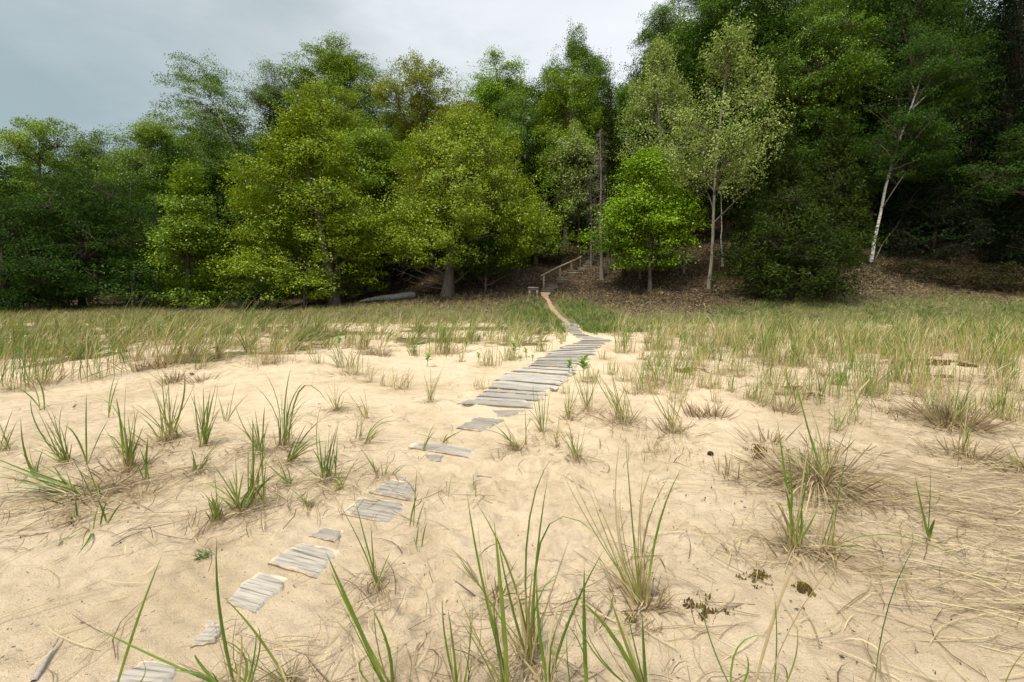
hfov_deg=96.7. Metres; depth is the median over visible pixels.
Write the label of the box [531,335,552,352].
grass tuft
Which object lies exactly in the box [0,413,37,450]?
grass tuft
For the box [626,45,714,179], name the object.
beech tree
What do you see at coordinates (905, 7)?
aspen tree
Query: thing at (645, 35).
aspen tree
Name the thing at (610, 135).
cedar tree
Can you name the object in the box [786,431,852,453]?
dead grass stub
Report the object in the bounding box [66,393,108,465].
grass tuft
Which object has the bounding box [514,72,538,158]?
maple tree
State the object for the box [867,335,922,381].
grass tuft
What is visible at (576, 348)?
plank
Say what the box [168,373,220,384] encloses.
dead grass stub
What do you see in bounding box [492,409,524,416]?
plank
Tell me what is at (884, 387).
grass tuft
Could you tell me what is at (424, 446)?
grass tuft
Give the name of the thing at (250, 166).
maple tree
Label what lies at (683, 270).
bare stem
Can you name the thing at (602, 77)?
poplar tree
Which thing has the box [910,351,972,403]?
grass tuft
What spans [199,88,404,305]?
maple tree
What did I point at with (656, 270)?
bare stem
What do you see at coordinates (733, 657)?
grass tuft
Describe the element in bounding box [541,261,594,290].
wooden stairs
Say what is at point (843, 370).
grass tuft
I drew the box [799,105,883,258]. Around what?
cedar tree
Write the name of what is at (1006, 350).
grass tuft
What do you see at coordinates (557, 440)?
grass tuft
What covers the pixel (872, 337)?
grass tuft
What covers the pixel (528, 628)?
grass tuft
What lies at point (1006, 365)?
grass tuft
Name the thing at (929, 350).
grass tuft
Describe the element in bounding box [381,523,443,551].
grass tuft
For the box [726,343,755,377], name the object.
grass tuft
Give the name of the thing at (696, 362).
grass tuft
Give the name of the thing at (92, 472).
dead grass stub
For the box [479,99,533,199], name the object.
beech tree
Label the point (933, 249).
hemlock tree
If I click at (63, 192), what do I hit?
maple tree
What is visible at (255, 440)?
grass tuft
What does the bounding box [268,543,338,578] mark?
plank
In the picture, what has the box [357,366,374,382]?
grass tuft
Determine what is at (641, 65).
maple tree
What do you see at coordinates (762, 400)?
grass tuft
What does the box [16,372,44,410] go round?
grass tuft
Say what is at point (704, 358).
grass tuft
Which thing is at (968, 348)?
grass tuft
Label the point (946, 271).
juniper bush
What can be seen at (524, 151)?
maple tree
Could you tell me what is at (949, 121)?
spruce tree
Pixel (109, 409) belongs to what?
grass tuft
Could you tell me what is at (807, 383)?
grass tuft
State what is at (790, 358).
grass tuft
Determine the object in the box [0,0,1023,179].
sky
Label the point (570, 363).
leafy weed
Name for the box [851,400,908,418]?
dead grass stub
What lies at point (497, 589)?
dead grass stub
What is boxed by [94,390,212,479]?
grass tuft
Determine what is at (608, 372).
grass tuft
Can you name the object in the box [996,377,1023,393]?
dead grass stub
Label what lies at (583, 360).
leafy weed
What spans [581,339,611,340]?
plank
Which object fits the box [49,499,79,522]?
grass tuft
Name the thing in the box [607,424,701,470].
grass tuft
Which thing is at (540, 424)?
grass tuft
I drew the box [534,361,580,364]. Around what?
plank
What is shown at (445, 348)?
grass tuft
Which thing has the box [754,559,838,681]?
grass tuft
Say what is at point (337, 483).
grass tuft
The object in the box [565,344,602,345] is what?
plank
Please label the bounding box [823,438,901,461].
dead grass stub
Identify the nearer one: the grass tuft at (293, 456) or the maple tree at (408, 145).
the grass tuft at (293, 456)
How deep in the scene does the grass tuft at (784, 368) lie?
7.09 m
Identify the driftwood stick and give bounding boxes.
[30,636,58,681]
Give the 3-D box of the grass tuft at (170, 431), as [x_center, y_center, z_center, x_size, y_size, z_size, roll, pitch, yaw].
[-2.967,0.541,3.827,0.801,0.678,0.849,1,7,10]
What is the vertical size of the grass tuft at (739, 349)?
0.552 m
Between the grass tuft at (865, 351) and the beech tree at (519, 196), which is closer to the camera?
the grass tuft at (865, 351)
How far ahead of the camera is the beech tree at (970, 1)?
33.38 m
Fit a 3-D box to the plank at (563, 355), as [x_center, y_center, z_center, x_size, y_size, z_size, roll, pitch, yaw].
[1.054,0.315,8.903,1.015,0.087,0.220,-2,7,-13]
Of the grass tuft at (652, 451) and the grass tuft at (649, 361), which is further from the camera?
the grass tuft at (649, 361)
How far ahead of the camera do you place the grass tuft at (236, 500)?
2.71 m
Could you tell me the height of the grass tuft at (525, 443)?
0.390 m
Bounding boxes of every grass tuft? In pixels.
[0,312,85,393]
[0,331,26,359]
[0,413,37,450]
[0,457,178,521]
[2,325,39,353]
[4,324,117,390]
[10,426,53,478]
[14,340,35,363]
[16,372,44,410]
[23,400,92,472]
[24,505,122,553]
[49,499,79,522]
[64,318,142,383]
[65,341,88,357]
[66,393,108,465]
[72,456,108,500]
[84,498,123,533]
[88,373,117,418]
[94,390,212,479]
[101,539,308,681]
[104,308,231,369]
[106,370,234,457]
[106,438,190,491]
[110,333,132,352]
[114,331,140,358]
[114,334,135,359]
[115,290,188,340]
[116,339,151,364]
[117,558,160,681]
[126,337,159,350]
[129,341,150,363]
[148,321,171,338]
[158,335,172,345]
[177,445,227,482]
[181,473,247,548]
[183,348,216,372]
[189,459,324,542]
[190,317,209,343]
[190,386,222,449]
[197,408,291,533]
[201,301,242,334]
[207,331,232,347]
[218,406,307,461]
[219,384,244,420]
[221,321,236,345]
[222,599,331,681]
[227,323,308,368]
[227,328,245,345]
[227,330,246,349]
[233,291,299,334]
[240,459,329,496]
[249,343,260,356]
[253,368,326,452]
[267,322,288,354]
[272,417,333,465]
[281,326,308,354]
[290,488,329,507]
[295,410,351,489]
[300,308,335,328]
[305,342,320,354]
[305,348,322,365]
[318,339,346,367]
[321,438,348,485]
[321,501,444,618]
[322,456,359,500]
[323,341,369,378]
[325,381,359,410]
[326,553,397,681]
[346,390,368,418]
[352,416,390,447]
[355,418,384,438]
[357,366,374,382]
[361,449,387,478]
[372,459,391,480]
[378,364,396,386]
[379,367,428,390]
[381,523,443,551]
[387,474,424,527]
[405,342,424,355]
[416,316,483,357]
[417,425,433,450]
[423,364,444,401]
[433,598,481,681]
[435,460,596,681]
[452,349,468,361]
[453,495,520,681]
[462,475,475,510]
[472,376,495,389]
[474,344,506,367]
[479,420,557,452]
[497,342,526,360]
[521,550,603,681]
[524,387,560,438]
[524,416,546,445]
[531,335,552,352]
[540,415,563,447]
[548,379,595,426]
[549,420,607,472]
[560,354,606,415]
[562,438,720,653]
[562,567,587,681]
[571,594,653,681]
[576,363,600,383]
[585,360,688,433]
[597,349,608,359]
[601,353,619,375]
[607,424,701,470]
[609,328,639,354]
[613,361,636,381]
[614,364,655,395]
[625,358,667,394]
[632,355,681,390]
[635,336,653,351]
[636,339,671,382]
[636,348,654,360]
[639,375,668,394]
[640,352,659,368]
[642,358,717,442]
[647,333,683,361]
[650,336,695,386]
[651,353,671,365]
[658,341,716,396]
[663,371,702,403]
[676,341,718,377]
[680,337,708,360]
[681,357,696,379]
[685,343,720,366]
[687,368,734,391]
[688,340,719,367]
[691,584,761,681]
[692,384,976,558]
[703,337,739,375]
[704,380,723,403]
[705,340,736,363]
[714,420,879,597]
[716,366,744,393]
[723,332,762,359]
[723,350,743,371]
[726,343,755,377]
[727,353,762,371]
[730,356,823,396]
[730,391,756,400]
[732,379,768,399]
[745,333,782,365]
[746,380,787,405]
[747,338,786,386]
[748,425,989,590]
[750,368,791,407]
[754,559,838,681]
[755,362,777,383]
[764,351,777,367]
[766,342,792,364]
[770,382,813,408]
[774,594,797,681]
[776,361,792,376]
[779,342,813,365]
[780,329,814,363]
[781,349,804,367]
[785,337,819,367]
[789,333,816,367]
[790,355,810,366]
[791,366,850,409]
[792,360,832,403]
[796,345,849,392]
[800,346,829,369]
[802,327,832,353]
[809,337,925,403]
[811,338,834,359]
[811,407,858,433]
[819,340,834,362]
[822,354,856,388]
[822,365,882,428]
[826,353,862,386]
[827,350,869,369]
[831,337,848,363]
[833,332,878,389]
[834,356,899,396]
[840,337,893,398]
[840,361,895,395]
[842,323,1023,439]
[850,355,873,371]
[851,332,880,365]
[855,332,897,364]
[858,325,887,349]
[858,373,904,394]
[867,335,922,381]
[868,358,882,374]
[868,538,919,681]
[871,363,906,381]
[873,383,899,401]
[875,347,899,367]
[877,335,915,368]
[882,353,926,384]
[885,332,910,359]
[890,323,937,367]
[890,341,933,380]
[892,338,961,392]
[892,357,918,384]
[893,361,945,397]
[896,361,951,390]
[900,346,950,384]
[902,339,945,383]
[903,390,1020,475]
[904,332,931,349]
[904,382,963,415]
[905,344,928,366]
[906,328,934,366]
[907,432,1023,482]
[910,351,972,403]
[913,334,942,359]
[914,473,960,558]
[932,337,969,362]
[933,351,966,382]
[946,387,975,412]
[947,358,983,382]
[954,333,985,360]
[956,330,1022,361]
[959,327,995,366]
[959,332,996,362]
[965,333,1006,380]
[966,387,1023,426]
[968,324,1002,363]
[969,373,1009,418]
[974,365,1023,415]
[976,342,1004,364]
[976,346,1022,373]
[976,360,1023,386]
[976,652,1023,681]
[979,387,1003,407]
[980,361,1019,387]
[982,378,1020,408]
[984,343,1022,379]
[988,321,1023,351]
[988,328,1023,370]
[991,338,1023,363]
[995,355,1023,378]
[1001,338,1023,365]
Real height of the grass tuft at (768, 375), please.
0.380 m
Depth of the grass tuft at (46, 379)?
6.35 m
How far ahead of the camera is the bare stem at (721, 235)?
24.29 m
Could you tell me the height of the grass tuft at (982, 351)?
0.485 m
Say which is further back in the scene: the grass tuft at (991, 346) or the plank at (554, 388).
the grass tuft at (991, 346)
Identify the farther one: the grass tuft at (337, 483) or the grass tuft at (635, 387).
the grass tuft at (635, 387)
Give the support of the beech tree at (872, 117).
on the ground at (180, 609)
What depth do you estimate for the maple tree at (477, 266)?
23.91 m
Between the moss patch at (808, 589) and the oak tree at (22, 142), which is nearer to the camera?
the moss patch at (808, 589)
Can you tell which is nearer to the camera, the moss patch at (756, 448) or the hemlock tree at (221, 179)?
the moss patch at (756, 448)
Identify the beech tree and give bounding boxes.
[25,226,70,289]
[43,181,102,273]
[62,105,235,214]
[78,183,151,290]
[84,220,125,296]
[91,223,147,290]
[97,182,160,280]
[101,140,221,274]
[164,236,196,279]
[166,129,250,255]
[190,208,241,300]
[266,78,361,253]
[366,167,418,276]
[369,99,426,173]
[448,85,541,239]
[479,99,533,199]
[486,179,543,268]
[513,75,543,193]
[561,89,625,228]
[595,166,653,253]
[598,51,691,186]
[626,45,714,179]
[651,0,838,208]
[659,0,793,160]
[663,120,744,239]
[690,110,769,240]
[691,0,814,186]
[718,103,811,235]
[733,0,903,145]
[742,0,831,157]
[762,99,825,196]
[785,0,917,164]
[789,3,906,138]
[790,109,884,223]
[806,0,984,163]
[849,130,896,208]
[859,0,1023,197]
[903,119,979,237]
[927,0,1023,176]
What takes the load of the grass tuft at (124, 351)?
on the ground at (180, 609)
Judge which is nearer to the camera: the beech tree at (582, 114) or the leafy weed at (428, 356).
the leafy weed at (428, 356)
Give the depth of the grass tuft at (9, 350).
8.48 m
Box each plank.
[109,661,180,681]
[190,620,220,648]
[226,572,286,613]
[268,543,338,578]
[309,527,343,542]
[341,497,403,522]
[369,479,414,500]
[408,441,475,457]
[425,454,443,461]
[456,417,504,431]
[457,399,533,408]
[475,397,527,401]
[476,392,545,400]
[483,389,547,395]
[486,384,551,391]
[491,380,558,391]
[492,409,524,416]
[493,376,562,385]
[503,374,568,382]
[504,372,567,377]
[511,368,575,376]
[522,367,571,370]
[529,364,575,367]
[529,366,577,370]
[531,363,576,366]
[534,360,580,361]
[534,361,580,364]
[536,356,583,358]
[536,358,591,359]
[544,355,584,356]
[545,353,595,355]
[546,349,596,353]
[550,348,593,351]
[552,352,594,353]
[557,348,597,349]
[560,346,600,348]
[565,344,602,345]
[573,342,603,343]
[579,341,608,341]
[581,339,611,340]
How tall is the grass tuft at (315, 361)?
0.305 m
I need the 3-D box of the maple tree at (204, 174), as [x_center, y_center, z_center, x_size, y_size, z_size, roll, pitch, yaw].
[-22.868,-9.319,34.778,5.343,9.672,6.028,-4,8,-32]
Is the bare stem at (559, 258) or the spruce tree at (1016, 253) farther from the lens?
the bare stem at (559, 258)
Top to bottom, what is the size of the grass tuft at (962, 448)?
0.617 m
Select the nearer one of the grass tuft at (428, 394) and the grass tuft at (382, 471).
the grass tuft at (382, 471)
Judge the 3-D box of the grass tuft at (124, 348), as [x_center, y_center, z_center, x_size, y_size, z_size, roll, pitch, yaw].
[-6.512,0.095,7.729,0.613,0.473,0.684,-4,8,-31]
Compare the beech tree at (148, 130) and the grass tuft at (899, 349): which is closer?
the grass tuft at (899, 349)
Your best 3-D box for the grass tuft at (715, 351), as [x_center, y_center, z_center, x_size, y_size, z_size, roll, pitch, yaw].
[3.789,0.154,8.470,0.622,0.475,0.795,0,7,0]
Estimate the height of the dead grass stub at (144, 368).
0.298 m
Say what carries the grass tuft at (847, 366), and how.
on the ground at (180, 609)
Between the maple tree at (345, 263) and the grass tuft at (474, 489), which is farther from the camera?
the maple tree at (345, 263)
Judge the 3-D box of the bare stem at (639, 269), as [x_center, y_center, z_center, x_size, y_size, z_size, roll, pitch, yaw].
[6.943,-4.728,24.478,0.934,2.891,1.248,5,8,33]
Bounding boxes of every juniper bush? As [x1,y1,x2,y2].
[878,258,938,276]
[901,259,1004,287]
[959,261,1023,294]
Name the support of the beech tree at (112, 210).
on the ground at (180, 609)
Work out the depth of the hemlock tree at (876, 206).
30.33 m
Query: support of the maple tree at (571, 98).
on the ground at (180, 609)
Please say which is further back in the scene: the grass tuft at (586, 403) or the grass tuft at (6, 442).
the grass tuft at (586, 403)
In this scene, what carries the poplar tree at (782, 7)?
on the ground at (180, 609)
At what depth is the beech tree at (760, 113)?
28.08 m
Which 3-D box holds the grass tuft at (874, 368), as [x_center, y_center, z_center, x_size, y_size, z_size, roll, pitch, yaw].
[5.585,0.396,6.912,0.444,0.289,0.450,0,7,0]
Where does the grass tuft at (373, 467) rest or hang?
on the ground at (180, 609)
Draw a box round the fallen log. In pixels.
[360,291,415,301]
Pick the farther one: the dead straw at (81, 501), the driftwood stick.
the dead straw at (81, 501)
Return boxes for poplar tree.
[533,18,620,136]
[545,117,607,266]
[587,48,614,138]
[606,32,714,243]
[653,5,795,288]
[715,0,835,191]
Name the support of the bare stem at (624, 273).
on the ground at (180, 609)
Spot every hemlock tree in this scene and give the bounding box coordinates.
[72,149,128,275]
[194,178,256,298]
[201,118,258,283]
[233,97,309,279]
[245,124,269,229]
[318,175,384,294]
[356,146,391,275]
[361,182,414,291]
[417,187,445,273]
[514,81,564,205]
[529,137,568,240]
[687,124,730,223]
[720,133,759,222]
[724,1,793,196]
[794,112,818,199]
[811,116,864,235]
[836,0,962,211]
[861,169,1023,259]
[869,181,894,223]
[870,136,930,238]
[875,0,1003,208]
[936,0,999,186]
[944,0,1001,24]
[947,110,1019,235]
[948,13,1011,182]
[965,0,1006,106]
[966,113,1011,179]
[979,0,1019,74]
[984,1,1023,117]
[986,0,1023,87]
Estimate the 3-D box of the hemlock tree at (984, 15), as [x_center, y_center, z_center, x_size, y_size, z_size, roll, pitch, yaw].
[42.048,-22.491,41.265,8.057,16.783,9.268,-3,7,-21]
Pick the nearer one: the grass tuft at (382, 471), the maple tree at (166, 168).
the grass tuft at (382, 471)
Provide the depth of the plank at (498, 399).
5.43 m
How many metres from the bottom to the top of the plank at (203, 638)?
0.095 m
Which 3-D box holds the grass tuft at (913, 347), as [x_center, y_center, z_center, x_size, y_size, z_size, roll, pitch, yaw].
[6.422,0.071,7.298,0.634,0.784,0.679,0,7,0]
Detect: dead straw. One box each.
[0,393,1023,681]
[0,457,225,543]
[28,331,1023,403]
[719,433,1023,665]
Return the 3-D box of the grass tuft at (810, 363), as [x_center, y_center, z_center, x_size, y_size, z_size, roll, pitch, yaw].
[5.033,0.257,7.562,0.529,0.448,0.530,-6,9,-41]
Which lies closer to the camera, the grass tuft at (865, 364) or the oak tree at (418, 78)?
the grass tuft at (865, 364)
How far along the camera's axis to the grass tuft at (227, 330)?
9.18 m
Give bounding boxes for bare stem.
[303,261,307,308]
[477,229,480,282]
[547,224,550,264]
[558,205,560,261]
[586,183,589,256]
[603,183,611,273]
[611,186,618,271]
[622,196,626,276]
[631,233,647,278]
[655,197,659,271]
[668,194,673,272]
[677,210,696,273]
[720,191,723,266]
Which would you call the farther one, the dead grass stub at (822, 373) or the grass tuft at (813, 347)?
the grass tuft at (813, 347)
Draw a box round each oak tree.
[0,115,114,293]
[274,75,396,293]
[364,47,481,263]
[367,101,568,296]
[386,86,521,274]
[749,0,898,202]
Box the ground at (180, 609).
[0,161,1023,681]
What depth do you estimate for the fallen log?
23.71 m
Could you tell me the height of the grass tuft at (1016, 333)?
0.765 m
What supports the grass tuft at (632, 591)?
on the ground at (180, 609)
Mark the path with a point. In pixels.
(546, 296)
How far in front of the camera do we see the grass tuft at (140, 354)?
7.56 m
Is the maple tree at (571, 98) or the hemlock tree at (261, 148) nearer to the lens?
the maple tree at (571, 98)
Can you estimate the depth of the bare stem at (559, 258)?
29.05 m
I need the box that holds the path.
[541,292,569,322]
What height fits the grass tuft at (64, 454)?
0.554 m
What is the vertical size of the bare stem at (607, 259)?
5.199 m
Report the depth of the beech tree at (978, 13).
31.21 m
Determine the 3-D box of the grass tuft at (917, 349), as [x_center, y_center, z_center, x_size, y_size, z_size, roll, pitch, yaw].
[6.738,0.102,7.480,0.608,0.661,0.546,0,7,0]
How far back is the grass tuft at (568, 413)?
4.50 m
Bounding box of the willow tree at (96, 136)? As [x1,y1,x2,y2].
[56,128,133,281]
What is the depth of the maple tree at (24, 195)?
28.61 m
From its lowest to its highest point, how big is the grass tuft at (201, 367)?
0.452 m
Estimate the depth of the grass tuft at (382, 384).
6.00 m
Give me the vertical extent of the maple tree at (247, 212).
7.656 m
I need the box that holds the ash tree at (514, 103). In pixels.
[482,83,567,212]
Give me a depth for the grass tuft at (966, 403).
4.92 m
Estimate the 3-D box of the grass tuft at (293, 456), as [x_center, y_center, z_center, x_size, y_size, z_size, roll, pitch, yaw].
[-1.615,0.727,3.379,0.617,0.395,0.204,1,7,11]
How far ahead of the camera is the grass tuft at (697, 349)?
8.68 m
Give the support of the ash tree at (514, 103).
on the ground at (180, 609)
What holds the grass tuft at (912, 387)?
on the ground at (180, 609)
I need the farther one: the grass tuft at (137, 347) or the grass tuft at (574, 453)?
the grass tuft at (137, 347)
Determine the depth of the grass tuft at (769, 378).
6.27 m
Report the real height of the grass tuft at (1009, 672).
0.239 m
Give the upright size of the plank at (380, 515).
0.105 m
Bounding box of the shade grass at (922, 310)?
[603,285,1023,333]
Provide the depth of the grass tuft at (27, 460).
3.15 m
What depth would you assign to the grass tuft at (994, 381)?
6.19 m
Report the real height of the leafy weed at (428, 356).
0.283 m
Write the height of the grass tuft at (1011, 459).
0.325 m
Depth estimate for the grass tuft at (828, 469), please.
3.07 m
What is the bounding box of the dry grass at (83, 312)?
[0,270,1023,328]
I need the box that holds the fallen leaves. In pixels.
[11,218,1021,317]
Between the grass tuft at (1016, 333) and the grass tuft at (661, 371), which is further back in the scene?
the grass tuft at (1016, 333)
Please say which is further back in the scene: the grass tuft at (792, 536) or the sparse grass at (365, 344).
the sparse grass at (365, 344)
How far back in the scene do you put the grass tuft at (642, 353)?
8.60 m
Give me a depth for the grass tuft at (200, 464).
3.20 m
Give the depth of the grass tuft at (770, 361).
7.89 m
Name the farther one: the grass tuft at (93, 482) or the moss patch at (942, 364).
the moss patch at (942, 364)
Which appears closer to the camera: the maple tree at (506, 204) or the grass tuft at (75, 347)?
the grass tuft at (75, 347)
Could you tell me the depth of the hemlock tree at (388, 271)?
26.49 m
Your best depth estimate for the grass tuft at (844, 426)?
4.35 m
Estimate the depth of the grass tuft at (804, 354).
7.72 m
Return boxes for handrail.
[540,256,581,287]
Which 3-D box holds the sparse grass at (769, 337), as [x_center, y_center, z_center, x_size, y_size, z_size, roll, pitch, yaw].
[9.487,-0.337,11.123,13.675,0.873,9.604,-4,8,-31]
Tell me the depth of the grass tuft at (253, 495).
2.76 m
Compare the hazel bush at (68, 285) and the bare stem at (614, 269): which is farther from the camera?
the bare stem at (614, 269)
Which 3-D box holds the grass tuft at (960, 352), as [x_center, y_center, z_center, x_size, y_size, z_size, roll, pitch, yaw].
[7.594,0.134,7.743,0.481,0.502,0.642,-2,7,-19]
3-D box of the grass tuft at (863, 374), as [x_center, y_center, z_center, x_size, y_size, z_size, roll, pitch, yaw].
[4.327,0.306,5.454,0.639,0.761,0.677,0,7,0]
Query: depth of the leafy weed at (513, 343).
8.51 m
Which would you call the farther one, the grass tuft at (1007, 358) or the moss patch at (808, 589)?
the grass tuft at (1007, 358)
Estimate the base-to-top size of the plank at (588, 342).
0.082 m
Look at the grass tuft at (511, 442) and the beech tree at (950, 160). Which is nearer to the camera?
the grass tuft at (511, 442)
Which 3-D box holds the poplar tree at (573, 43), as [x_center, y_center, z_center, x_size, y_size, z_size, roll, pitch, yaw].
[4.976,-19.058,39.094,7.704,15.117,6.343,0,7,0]
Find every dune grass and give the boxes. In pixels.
[0,303,570,368]
[594,308,1023,349]
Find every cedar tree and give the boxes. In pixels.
[580,85,627,255]
[708,176,895,306]
[717,81,833,277]
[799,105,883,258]
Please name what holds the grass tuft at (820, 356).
on the ground at (180, 609)
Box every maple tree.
[0,150,68,276]
[0,160,53,236]
[0,161,37,186]
[0,177,65,269]
[42,162,94,268]
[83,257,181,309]
[119,178,195,294]
[126,151,252,309]
[140,142,212,260]
[167,125,213,257]
[167,153,240,260]
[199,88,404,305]
[208,132,265,231]
[219,181,301,299]
[259,29,399,266]
[262,175,340,301]
[315,123,423,291]
[320,246,361,286]
[356,112,402,263]
[373,99,417,262]
[379,109,432,247]
[446,233,536,290]
[453,44,547,215]
[492,171,521,248]
[506,114,535,186]
[508,165,589,263]
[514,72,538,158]
[528,57,620,246]
[556,121,611,246]
[571,146,711,291]
[589,166,626,227]
[593,83,657,196]
[633,49,657,140]
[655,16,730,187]
[673,0,698,106]
[942,123,1023,206]
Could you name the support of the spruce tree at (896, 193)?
on the ground at (180, 609)
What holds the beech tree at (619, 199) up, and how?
on the ground at (180, 609)
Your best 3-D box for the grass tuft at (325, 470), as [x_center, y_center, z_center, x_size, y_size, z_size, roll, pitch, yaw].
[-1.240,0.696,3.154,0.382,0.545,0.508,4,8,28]
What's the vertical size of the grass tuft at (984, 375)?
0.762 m
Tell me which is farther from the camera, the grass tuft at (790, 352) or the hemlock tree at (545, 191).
the hemlock tree at (545, 191)
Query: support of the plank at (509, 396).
on the ground at (180, 609)
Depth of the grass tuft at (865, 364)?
7.21 m
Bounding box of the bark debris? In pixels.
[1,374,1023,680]
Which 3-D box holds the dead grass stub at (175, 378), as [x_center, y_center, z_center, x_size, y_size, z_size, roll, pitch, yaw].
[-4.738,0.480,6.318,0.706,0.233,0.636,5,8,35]
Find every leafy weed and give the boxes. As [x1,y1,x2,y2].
[423,351,431,366]
[509,341,518,352]
[564,358,572,372]
[577,355,589,374]
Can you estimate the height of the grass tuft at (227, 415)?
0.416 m
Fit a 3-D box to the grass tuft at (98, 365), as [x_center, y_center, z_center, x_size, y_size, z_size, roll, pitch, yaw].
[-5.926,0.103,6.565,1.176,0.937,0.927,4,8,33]
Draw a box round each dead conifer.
[581,165,604,266]
[587,130,612,279]
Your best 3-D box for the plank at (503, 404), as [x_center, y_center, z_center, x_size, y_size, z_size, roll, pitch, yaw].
[-0.179,0.747,5.264,0.928,0.086,0.260,2,7,16]
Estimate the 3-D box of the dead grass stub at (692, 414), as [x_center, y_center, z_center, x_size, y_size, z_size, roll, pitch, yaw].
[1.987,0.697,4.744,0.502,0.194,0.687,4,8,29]
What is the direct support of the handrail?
on the wooden stairs
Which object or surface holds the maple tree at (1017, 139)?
on the ground at (180, 609)
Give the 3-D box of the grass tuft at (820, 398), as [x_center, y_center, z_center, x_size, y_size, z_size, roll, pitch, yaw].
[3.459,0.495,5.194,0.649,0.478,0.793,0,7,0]
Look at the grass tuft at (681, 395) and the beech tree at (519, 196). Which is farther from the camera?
the beech tree at (519, 196)
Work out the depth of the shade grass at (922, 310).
18.05 m
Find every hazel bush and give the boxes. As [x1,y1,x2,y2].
[0,270,65,311]
[10,260,115,309]
[215,281,299,310]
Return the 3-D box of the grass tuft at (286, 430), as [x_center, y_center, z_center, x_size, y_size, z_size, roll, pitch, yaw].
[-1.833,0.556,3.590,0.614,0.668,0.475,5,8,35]
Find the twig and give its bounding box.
[111,531,141,545]
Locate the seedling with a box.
[192,546,214,560]
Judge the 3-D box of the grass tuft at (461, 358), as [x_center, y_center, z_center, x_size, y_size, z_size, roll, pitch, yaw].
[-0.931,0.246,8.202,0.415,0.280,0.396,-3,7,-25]
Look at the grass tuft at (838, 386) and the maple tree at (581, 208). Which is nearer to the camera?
the grass tuft at (838, 386)
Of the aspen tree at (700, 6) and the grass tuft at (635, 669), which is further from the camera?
the aspen tree at (700, 6)
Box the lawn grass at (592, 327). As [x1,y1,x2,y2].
[494,294,649,335]
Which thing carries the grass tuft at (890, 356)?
on the ground at (180, 609)
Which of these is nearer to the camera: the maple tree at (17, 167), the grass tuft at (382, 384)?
the grass tuft at (382, 384)
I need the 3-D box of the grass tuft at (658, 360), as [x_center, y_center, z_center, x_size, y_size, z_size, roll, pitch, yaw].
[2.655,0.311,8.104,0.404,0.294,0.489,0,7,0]
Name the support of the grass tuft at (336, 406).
on the ground at (180, 609)
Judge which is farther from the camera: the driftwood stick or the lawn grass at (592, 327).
the lawn grass at (592, 327)
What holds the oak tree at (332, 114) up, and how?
on the ground at (180, 609)
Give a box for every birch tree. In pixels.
[149,49,271,230]
[227,52,305,164]
[840,16,1006,261]
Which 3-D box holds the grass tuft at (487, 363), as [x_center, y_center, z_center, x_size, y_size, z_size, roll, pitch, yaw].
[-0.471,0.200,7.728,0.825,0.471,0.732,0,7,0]
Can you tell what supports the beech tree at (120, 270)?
on the ground at (180, 609)
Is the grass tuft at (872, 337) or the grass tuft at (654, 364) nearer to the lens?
the grass tuft at (654, 364)
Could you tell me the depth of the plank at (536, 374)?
6.84 m
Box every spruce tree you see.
[848,83,951,238]
[906,24,1006,233]
[938,0,1023,250]
[972,68,1023,268]
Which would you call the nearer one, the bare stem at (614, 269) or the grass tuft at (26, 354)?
the grass tuft at (26, 354)
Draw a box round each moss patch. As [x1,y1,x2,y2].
[662,593,740,620]
[675,367,707,372]
[735,569,773,589]
[742,443,773,457]
[791,581,815,597]
[883,359,967,365]
[957,363,977,367]
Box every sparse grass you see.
[0,314,531,362]
[609,310,1023,410]
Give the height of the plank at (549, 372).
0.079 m
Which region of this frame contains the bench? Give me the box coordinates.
[528,287,538,294]
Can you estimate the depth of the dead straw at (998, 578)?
2.40 m
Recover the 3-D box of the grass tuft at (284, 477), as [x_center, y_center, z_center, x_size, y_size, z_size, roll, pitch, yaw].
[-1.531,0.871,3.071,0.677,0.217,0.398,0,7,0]
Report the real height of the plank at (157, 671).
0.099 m
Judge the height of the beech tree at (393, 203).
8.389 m
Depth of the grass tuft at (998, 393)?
5.32 m
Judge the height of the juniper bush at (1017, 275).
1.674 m
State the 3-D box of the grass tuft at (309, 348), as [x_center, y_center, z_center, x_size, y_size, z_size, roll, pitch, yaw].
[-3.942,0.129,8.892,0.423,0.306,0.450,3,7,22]
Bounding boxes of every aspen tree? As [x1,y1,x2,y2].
[603,0,699,174]
[660,0,756,198]
[803,0,1000,222]
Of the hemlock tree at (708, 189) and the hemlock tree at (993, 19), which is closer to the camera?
the hemlock tree at (708, 189)
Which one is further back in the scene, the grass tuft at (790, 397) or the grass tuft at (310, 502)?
the grass tuft at (790, 397)
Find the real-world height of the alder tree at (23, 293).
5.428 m
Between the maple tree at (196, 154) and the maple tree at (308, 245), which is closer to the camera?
the maple tree at (308, 245)
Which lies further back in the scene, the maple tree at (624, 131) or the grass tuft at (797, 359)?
the maple tree at (624, 131)
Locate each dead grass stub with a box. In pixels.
[2,498,130,544]
[36,451,159,486]
[89,479,169,507]
[104,353,167,372]
[137,353,174,368]
[147,368,196,385]
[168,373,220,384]
[355,345,381,355]
[368,347,393,356]
[452,558,571,619]
[672,398,722,419]
[689,398,743,419]
[699,449,771,491]
[734,420,802,450]
[759,397,815,414]
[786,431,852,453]
[809,366,841,377]
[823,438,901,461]
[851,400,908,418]
[875,403,940,418]
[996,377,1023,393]
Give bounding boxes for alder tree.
[0,150,195,308]
[0,198,89,310]
[68,145,184,303]

